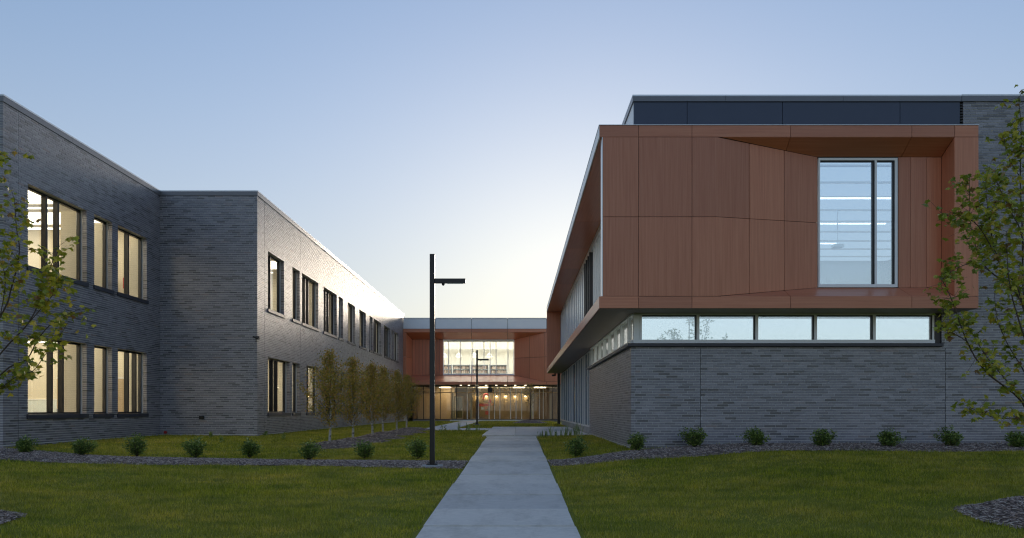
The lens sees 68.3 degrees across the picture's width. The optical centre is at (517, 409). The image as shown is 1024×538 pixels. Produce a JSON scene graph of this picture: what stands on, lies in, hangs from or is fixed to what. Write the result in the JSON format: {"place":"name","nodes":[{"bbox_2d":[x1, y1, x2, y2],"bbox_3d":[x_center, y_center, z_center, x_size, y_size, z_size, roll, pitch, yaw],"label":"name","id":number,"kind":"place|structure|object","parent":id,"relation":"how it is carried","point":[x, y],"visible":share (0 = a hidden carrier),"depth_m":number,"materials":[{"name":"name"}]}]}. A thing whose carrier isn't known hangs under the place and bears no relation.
{"place":"outdoors","nodes":[
{"label":"outdoors","id":0,"kind":"place"},
{"bbox_2d":[302,420,566,432],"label":"grass","id":1,"kind":"structure","parent":0,"point":[388,426],"depth_m":45.12,"materials":[{"name":"green plant"}]},
{"bbox_2d":[473,350,488,424],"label":"lamp post","id":2,"kind":"object","parent":1,"relation":"on","point":[477,423],"visible":0.91,"depth_m":48.94,"materials":[{"name":"metal"}]},
{"bbox_2d":[427,421,490,430],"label":"side path","id":3,"kind":"structure","parent":0,"point":[452,426],"depth_m":44.46,"materials":[{"name":"concrete"}]},
{"bbox_2d":[0,421,1023,537],"bbox_3d":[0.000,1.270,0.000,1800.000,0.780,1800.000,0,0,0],"label":"ground","id":4,"kind":"structure","parent":0,"point":[573,515],"depth_m":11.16,"materials":[{"name":"green plant"}]},
{"bbox_2d":[0,509,26,523],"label":"mulch mound","id":5,"kind":"object","parent":4,"relation":"on","point":[6,516],"visible":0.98,"depth_m":10.01,"materials":[{"name":"grey gravel"}]},
{"bbox_2d":[0,148,96,396],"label":"maple tree","id":6,"kind":"object","parent":5,"relation":"on","point":[39,301],"visible":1,"depth_m":9.51,"materials":[{"name":"green plant"}]},
{"bbox_2d":[0,94,403,447],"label":"school wing","id":7,"kind":"structure","parent":4,"relation":"on","point":[215,281],"depth_m":28.20,"materials":[{"name":"grey brick"}]},
{"bbox_2d":[27,399,56,411],"bbox_3d":[-17.700,0.205,28.054,3.100,1.190,0.088,0,0,0],"label":"whiteboard","id":8,"kind":"object","parent":7,"relation":"attached to","point":[36,405],"visible":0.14,"depth_m":28.06,"materials":[{"name":"white metal"}]},
{"bbox_2d":[26,187,88,286],"bbox_3d":[-13.487,-4.988,22.000,0.345,2.369,2.920,0,0,0],"label":"window","id":9,"kind":"structure","parent":7,"relation":"in","point":[44,198],"depth_m":22.17,"materials":[{"name":"brown metal"}]},
{"bbox_2d":[26,337,88,418],"bbox_3d":[-13.487,-0.892,22.000,0.345,2.301,2.920,0,0,0],"label":"window","id":10,"kind":"structure","parent":7,"relation":"in","point":[49,414],"depth_m":22.40,"materials":[{"name":"brown metal"}]},
{"bbox_2d":[56,377,123,413],"bbox_3d":[-15.250,-0.118,27.230,2.740,2.084,0.080,0,0,0],"label":"half partition","id":11,"kind":"object","parent":7,"relation":"on","point":[120,394],"visible":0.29,"depth_m":27.20,"materials":[{"name":"brown wood"}]},
{"bbox_2d":[93,217,113,294],"bbox_3d":[-13.487,-4.988,24.350,0.345,2.369,1.160,0,0,0],"label":"window","id":12,"kind":"structure","parent":7,"relation":"in","point":[103,288],"depth_m":24.82,"materials":[{"name":"brown metal"}]},
{"bbox_2d":[93,346,113,417],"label":"window","id":13,"kind":"structure","parent":7,"relation":"in","point":[95,415],"depth_m":24.82,"materials":[{"name":"brown metal"}]},
{"bbox_2d":[117,228,148,303],"bbox_3d":[-13.487,-4.988,26.220,0.345,2.369,2.080,0,0,0],"label":"window","id":14,"kind":"structure","parent":7,"relation":"in","point":[126,235],"depth_m":26.20,"materials":[{"name":"brown metal"}]},
{"bbox_2d":[117,350,148,416],"bbox_3d":[-13.487,-0.892,26.220,0.345,2.301,2.080,0,0,0],"label":"window","id":15,"kind":"structure","parent":7,"relation":"in","point":[133,413],"depth_m":26.69,"materials":[{"name":"brown metal"}]},
{"bbox_2d":[267,255,285,318],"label":"window","id":16,"kind":"structure","parent":7,"relation":"in","point":[269,310],"depth_m":30.14,"materials":[{"name":"brown metal"}]},
{"bbox_2d":[267,358,290,415],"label":"window","id":17,"kind":"structure","parent":7,"relation":"in","point":[273,364],"depth_m":30.96,"materials":[{"name":"brown metal"}]},
{"bbox_2d":[292,270,300,324],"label":"window","id":18,"kind":"structure","parent":7,"relation":"in","point":[294,320],"depth_m":33.65,"materials":[{"name":"brown metal"}]},
{"bbox_2d":[292,363,300,415],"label":"window","id":19,"kind":"structure","parent":7,"relation":"in","point":[294,365],"depth_m":33.65,"materials":[{"name":"brown metal"}]},
{"bbox_2d":[302,276,319,331],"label":"window","id":20,"kind":"structure","parent":7,"relation":"in","point":[305,282],"depth_m":35.60,"materials":[{"name":"brown metal"}]},
{"bbox_2d":[306,366,319,414],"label":"window","id":21,"kind":"structure","parent":7,"relation":"in","point":[310,412],"depth_m":36.52,"materials":[{"name":"brown metal"}]},
{"bbox_2d":[323,290,337,338],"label":"window","id":22,"kind":"structure","parent":7,"relation":"in","point":[326,294],"depth_m":39.38,"materials":[{"name":"brown metal"}]},
{"bbox_2d":[338,299,343,341],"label":"window","id":23,"kind":"structure","parent":7,"relation":"in","point":[339,338],"depth_m":42.03,"materials":[{"name":"brown metal"}]},
{"bbox_2d":[348,304,355,345],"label":"window","id":24,"kind":"structure","parent":7,"relation":"in","point":[349,342],"depth_m":45.15,"materials":[{"name":"black glass"}]},
{"bbox_2d":[359,311,366,349],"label":"window","id":25,"kind":"structure","parent":7,"relation":"in","point":[361,346],"depth_m":48.35,"materials":[{"name":"black glass"}]},
{"bbox_2d":[369,318,372,352],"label":"window","id":26,"kind":"structure","parent":7,"relation":"in","point":[371,351],"depth_m":50.60,"materials":[{"name":"black glass"}]},
{"bbox_2d":[373,321,381,355],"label":"window","id":27,"kind":"structure","parent":7,"relation":"in","point":[375,322],"depth_m":52.54,"materials":[{"name":"black glass"}]},
{"bbox_2d":[384,327,390,359],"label":"window","id":28,"kind":"structure","parent":7,"relation":"in","point":[385,329],"depth_m":56.48,"materials":[{"name":"black glass"}]},
{"bbox_2d":[394,333,398,362],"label":"window","id":29,"kind":"structure","parent":7,"relation":"in","point":[394,333],"depth_m":61.55,"materials":[{"name":"black glass"}]},
{"bbox_2d":[0,448,468,468],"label":"mulch bed","id":30,"kind":"object","parent":4,"relation":"on","point":[39,455],"visible":0.95,"depth_m":17.70,"materials":[{"name":"grey gravel"}]},
{"bbox_2d":[11,434,42,451],"bbox_3d":[-12.233,0.841,18.805,0.507,0.482,0.624,0,0,0],"label":"shrub","id":31,"kind":"object","parent":30,"relation":"on","point":[23,445],"visible":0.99,"depth_m":18.67,"materials":[{"name":"green plant"}]},
{"bbox_2d":[69,436,98,454],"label":"shrub","id":32,"kind":"object","parent":30,"relation":"on","point":[78,447],"visible":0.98,"depth_m":18.64,"materials":[{"name":"green plant"}]},
{"bbox_2d":[122,432,147,456],"bbox_3d":[-9.444,0.860,18.686,0.626,0.633,0.587,0,0,0],"label":"shrub","id":33,"kind":"object","parent":30,"relation":"on","point":[136,448],"visible":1,"depth_m":18.66,"materials":[{"name":"green plant"}]},
{"bbox_2d":[180,436,207,457],"bbox_3d":[-8.031,0.921,18.724,0.667,0.561,0.676,0,0,0],"label":"shrub","id":34,"kind":"object","parent":30,"relation":"on","point":[195,448],"visible":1,"depth_m":18.66,"materials":[{"name":"green plant"}]},
{"bbox_2d":[295,438,324,459],"bbox_3d":[-5.081,0.980,18.655,0.719,0.544,0.541,0,0,25],"label":"shrub","id":35,"kind":"object","parent":30,"relation":"on","point":[308,450],"visible":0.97,"depth_m":18.59,"materials":[{"name":"green plant"}]},
{"bbox_2d":[421,254,465,466],"bbox_3d":[-1.700,-1.072,17.300,1.020,4.980,0.520,0,0,0],"label":"lamp post","id":36,"kind":"object","parent":30,"relation":"on","point":[433,282],"visible":0.91,"depth_m":17.24,"materials":[{"name":"metal"}]},
{"bbox_2d":[237,438,263,457],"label":"shrub","id":37,"kind":"object","parent":4,"relation":"on","point":[249,449],"visible":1,"depth_m":18.98,"materials":[{"name":"green plant"}]},
{"bbox_2d":[6,430,634,460],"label":"grass","id":38,"kind":"structure","parent":4,"relation":"on","point":[601,448],"depth_m":22.67,"materials":[{"name":"green plant"}]},
{"bbox_2d":[306,440,368,448],"bbox_3d":[-5.646,1.071,23.642,2.089,0.202,2.767,0,0,0],"label":"mulch mound","id":39,"kind":"object","parent":4,"relation":"on","point":[336,444],"visible":0.8,"depth_m":23.11,"materials":[{"name":"grey gravel"}]},
{"bbox_2d":[296,347,367,440],"bbox_3d":[-5.752,-0.408,23.703,2.092,3.192,2.241,0,0,0],"label":"birch tree","id":40,"kind":"object","parent":39,"relation":"on","point":[330,396],"visible":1,"depth_m":23.59,"materials":[{"name":"green plant"}]},
{"bbox_2d":[352,438,374,458],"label":"shrub","id":41,"kind":"object","parent":4,"relation":"on","point":[363,449],"visible":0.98,"depth_m":18.98,"materials":[{"name":"green plant"}]},
{"bbox_2d":[337,437,389,442],"bbox_3d":[-5.350,1.032,25.793,2.129,0.188,2.671,0,0,0],"label":"mulch mound","id":42,"kind":"object","parent":4,"relation":"on","point":[368,439],"visible":0.73,"depth_m":25.44,"materials":[{"name":"grey gravel"}]},
{"bbox_2d":[333,353,380,436],"bbox_3d":[-5.498,-0.388,25.833,1.842,3.082,2.303,0,0,0],"label":"birch tree","id":43,"kind":"object","parent":42,"relation":"on","point":[353,386],"visible":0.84,"depth_m":25.73,"materials":[{"name":"green plant"}]},
{"bbox_2d":[359,434,406,439],"bbox_3d":[-5.108,0.997,28.019,2.033,0.185,2.726,0,0,0],"label":"mulch mound","id":44,"kind":"object","parent":4,"relation":"on","point":[384,436],"visible":0.78,"depth_m":27.66,"materials":[{"name":"grey gravel"}]},
{"bbox_2d":[349,359,397,433],"bbox_3d":[-5.419,-0.387,28.159,1.963,3.008,1.998,0,0,0],"label":"birch tree","id":45,"kind":"object","parent":44,"relation":"on","point":[372,368],"visible":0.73,"depth_m":28.04,"materials":[{"name":"green plant"}]},
{"bbox_2d":[366,431,413,435],"bbox_3d":[-5.213,0.969,30.878,2.112,0.172,2.741,0,0,0],"label":"mulch mound","id":46,"kind":"object","parent":4,"relation":"on","point":[395,433],"visible":0.73,"depth_m":30.49,"materials":[{"name":"grey gravel"}]},
{"bbox_2d":[359,364,405,431],"bbox_3d":[-5.448,-0.392,30.941,1.914,2.977,2.130,0,0,0],"label":"birch tree","id":47,"kind":"object","parent":46,"relation":"on","point":[393,388],"visible":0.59,"depth_m":30.83,"materials":[{"name":"green plant"}]},
{"bbox_2d":[387,429,425,433],"bbox_3d":[-4.947,0.954,33.165,2.062,0.171,2.676,0,0,0],"label":"mulch mound","id":48,"kind":"object","parent":4,"relation":"on","point":[410,431],"visible":0.71,"depth_m":32.79,"materials":[{"name":"grey gravel"}]},
{"bbox_2d":[377,369,418,429],"bbox_3d":[-5.446,-0.365,33.179,1.891,2.893,1.681,0,0,34],"label":"birch tree","id":49,"kind":"object","parent":48,"relation":"on","point":[399,393],"visible":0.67,"depth_m":33.14,"materials":[{"name":"green plant"}]},
{"bbox_2d":[395,427,429,430],"bbox_3d":[-5.074,0.930,36.577,2.078,0.168,2.795,0,0,0],"label":"mulch mound","id":50,"kind":"object","parent":4,"relation":"on","point":[417,428],"visible":0.8,"depth_m":36.13,"materials":[{"name":"grey gravel"}]},
{"bbox_2d":[396,375,423,426],"bbox_3d":[-5.280,-0.351,36.575,1.657,2.824,1.823,0,0,-31],"label":"birch tree","id":51,"kind":"object","parent":50,"relation":"on","point":[408,388],"visible":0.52,"depth_m":36.52,"materials":[{"name":"green plant"}]},
{"bbox_2d":[405,436,429,458],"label":"shrub","id":52,"kind":"object","parent":4,"relation":"on","point":[418,448],"visible":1,"depth_m":18.96,"materials":[{"name":"green plant"}]},
{"bbox_2d":[403,318,561,420],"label":"connecting building","id":53,"kind":"structure","parent":4,"relation":"on","point":[518,346],"depth_m":65.60,"materials":[{"name":"brown wood"}]},
{"bbox_2d":[444,364,451,373],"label":"bookcase","id":54,"kind":"object","parent":53,"relation":"on","point":[446,369],"visible":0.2,"depth_m":70.06,"materials":[{"name":"grey wood"}]},
{"bbox_2d":[454,396,462,418],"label":"door","id":55,"kind":"structure","parent":53,"relation":"in","point":[454,396],"depth_m":66.89,"materials":[{"name":"black metal"}]},
{"bbox_2d":[453,365,469,373],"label":"bookcase","id":56,"kind":"object","parent":53,"relation":"on","point":[465,369],"visible":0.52,"depth_m":70.08,"materials":[{"name":"grey wood"}]},
{"bbox_2d":[443,339,513,374],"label":"library window","id":57,"kind":"structure","parent":53,"relation":"in","point":[443,339],"depth_m":65.58,"materials":[{"name":"clear glass"}]},
{"bbox_2d":[471,364,487,373],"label":"bookcase","id":58,"kind":"object","parent":53,"relation":"on","point":[482,369],"visible":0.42,"depth_m":70.06,"materials":[{"name":"grey wood"}]},
{"bbox_2d":[479,387,492,414],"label":"hanging artwork","id":59,"kind":"object","parent":53,"relation":"hanging from","point":[483,400],"visible":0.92,"depth_m":67.93,"materials":[{"name":"brown wood"}]},
{"bbox_2d":[489,364,506,373],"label":"bookcase","id":60,"kind":"object","parent":53,"relation":"on","point":[498,369],"visible":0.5,"depth_m":70.06,"materials":[{"name":"grey wood"}]},
{"bbox_2d":[416,436,580,537],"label":"walkway","id":61,"kind":"structure","parent":4,"relation":"on","point":[504,487],"depth_m":11.87,"materials":[{"name":"concrete"}]},
{"bbox_2d":[0,441,1023,494],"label":"grass","id":62,"kind":"structure","parent":4,"relation":"on","point":[207,487],"depth_m":14.49,"materials":[{"name":"green plant"}]},
{"bbox_2d":[513,420,546,423],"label":"mulch mound","id":63,"kind":"object","parent":4,"relation":"on","point":[530,421],"visible":0.95,"depth_m":55.15,"materials":[{"name":"grey gravel"}]},
{"bbox_2d":[522,382,540,419],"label":"young tree","id":64,"kind":"object","parent":63,"relation":"on","point":[529,392],"visible":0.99,"depth_m":56.16,"materials":[{"name":"green plant"}]},
{"bbox_2d":[562,424,568,435],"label":"weed","id":65,"kind":"object","parent":4,"relation":"on","point":[567,430],"visible":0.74,"depth_m":29.49,"materials":[{"name":"green plant"}]},
{"bbox_2d":[564,433,592,456],"bbox_3d":[1.528,0.909,19.175,0.646,0.601,0.603,0,0,-35],"label":"shrub","id":66,"kind":"object","parent":4,"relation":"on","point":[577,446],"visible":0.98,"depth_m":19.10,"materials":[{"name":"green plant"}]},
{"bbox_2d":[547,94,1023,448],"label":"school hall","id":67,"kind":"structure","parent":4,"relation":"on","point":[730,268],"depth_m":19.57,"materials":[{"name":"brick"}]},
{"bbox_2d":[590,314,632,365],"bbox_3d":[3.040,-2.142,25.297,0.140,0.837,11.105,0,0,0],"label":"clerestory window","id":68,"kind":"structure","parent":67,"relation":"in","point":[608,344],"depth_m":24.16,"materials":[{"name":"clear glass"}]},
{"bbox_2d":[633,314,940,342],"bbox_3d":[7.020,-2.141,19.707,8.000,0.839,0.185,0,0,0],"label":"clerestory window","id":69,"kind":"structure","parent":67,"relation":"in","point":[647,328],"depth_m":19.70,"materials":[{"name":"clear glass"}]},
{"bbox_2d":[817,157,897,287],"bbox_3d":[8.665,-4.760,19.210,2.042,3.320,0.120,0,0,0],"label":"picture window","id":70,"kind":"structure","parent":67,"relation":"in","point":[857,197],"depth_m":19.21,"materials":[{"name":"clear glass"}]},
{"bbox_2d":[547,442,1023,465],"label":"mulch bed","id":71,"kind":"object","parent":4,"relation":"on","point":[689,450],"visible":0.92,"depth_m":18.10,"materials":[{"name":"grey gravel"}]},
{"bbox_2d":[627,432,648,449],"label":"shrub","id":72,"kind":"object","parent":71,"relation":"on","point":[636,442],"visible":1,"depth_m":18.84,"materials":[{"name":"green plant"}]},
{"bbox_2d":[677,426,707,446],"bbox_3d":[4.451,0.688,19.007,0.694,0.551,0.730,0,0,36],"label":"shrub","id":73,"kind":"object","parent":71,"relation":"on","point":[693,438],"visible":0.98,"depth_m":18.95,"materials":[{"name":"green plant"}]},
{"bbox_2d":[736,425,769,445],"bbox_3d":[5.857,0.651,18.596,0.648,0.528,0.674,0,0,-38],"label":"shrub","id":74,"kind":"object","parent":71,"relation":"on","point":[756,436],"visible":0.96,"depth_m":18.54,"materials":[{"name":"green plant"}]},
{"bbox_2d":[810,428,837,446],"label":"shrub","id":75,"kind":"object","parent":71,"relation":"on","point":[822,438],"visible":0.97,"depth_m":18.35,"materials":[{"name":"green plant"}]},
{"bbox_2d":[877,427,905,445],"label":"shrub","id":76,"kind":"object","parent":71,"relation":"on","point":[886,438],"visible":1,"depth_m":18.32,"materials":[{"name":"green plant"}]},
{"bbox_2d":[933,425,963,445],"bbox_3d":[10.520,0.632,18.447,0.712,0.576,0.640,0,0,42],"label":"shrub","id":77,"kind":"object","parent":71,"relation":"on","point":[951,438],"visible":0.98,"depth_m":18.35,"materials":[{"name":"green plant"}]},
{"bbox_2d":[1004,430,1023,447],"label":"shrub","id":78,"kind":"object","parent":71,"relation":"on","point":[1016,440],"visible":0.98,"depth_m":18.13,"materials":[{"name":"green plant"}]},
{"bbox_2d":[953,495,1023,528],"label":"mulch mound","id":79,"kind":"object","parent":4,"relation":"on","point":[1006,511],"visible":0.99,"depth_m":9.49,"materials":[{"name":"grey gravel"}]},
{"bbox_2d":[922,84,1023,428],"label":"maple tree","id":80,"kind":"object","parent":79,"relation":"on","point":[987,251],"visible":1,"depth_m":9.49,"materials":[{"name":"green plant"}]},
{"bbox_2d":[0,0,1023,317],"label":"sky","id":81,"kind":"structure","parent":0,"point":[396,134],"materials":[{"name":"blue"}]},
{"bbox_2d":[482,427,589,436],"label":"plaza","id":82,"kind":"structure","parent":0,"point":[512,431],"depth_m":34.08,"materials":[{"name":"concrete"}]},
{"bbox_2d":[574,424,583,434],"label":"weed","id":83,"kind":"object","parent":82,"relation":"on","point":[578,431],"visible":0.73,"depth_m":30.00,"materials":[{"name":"green plant"}]}
]}

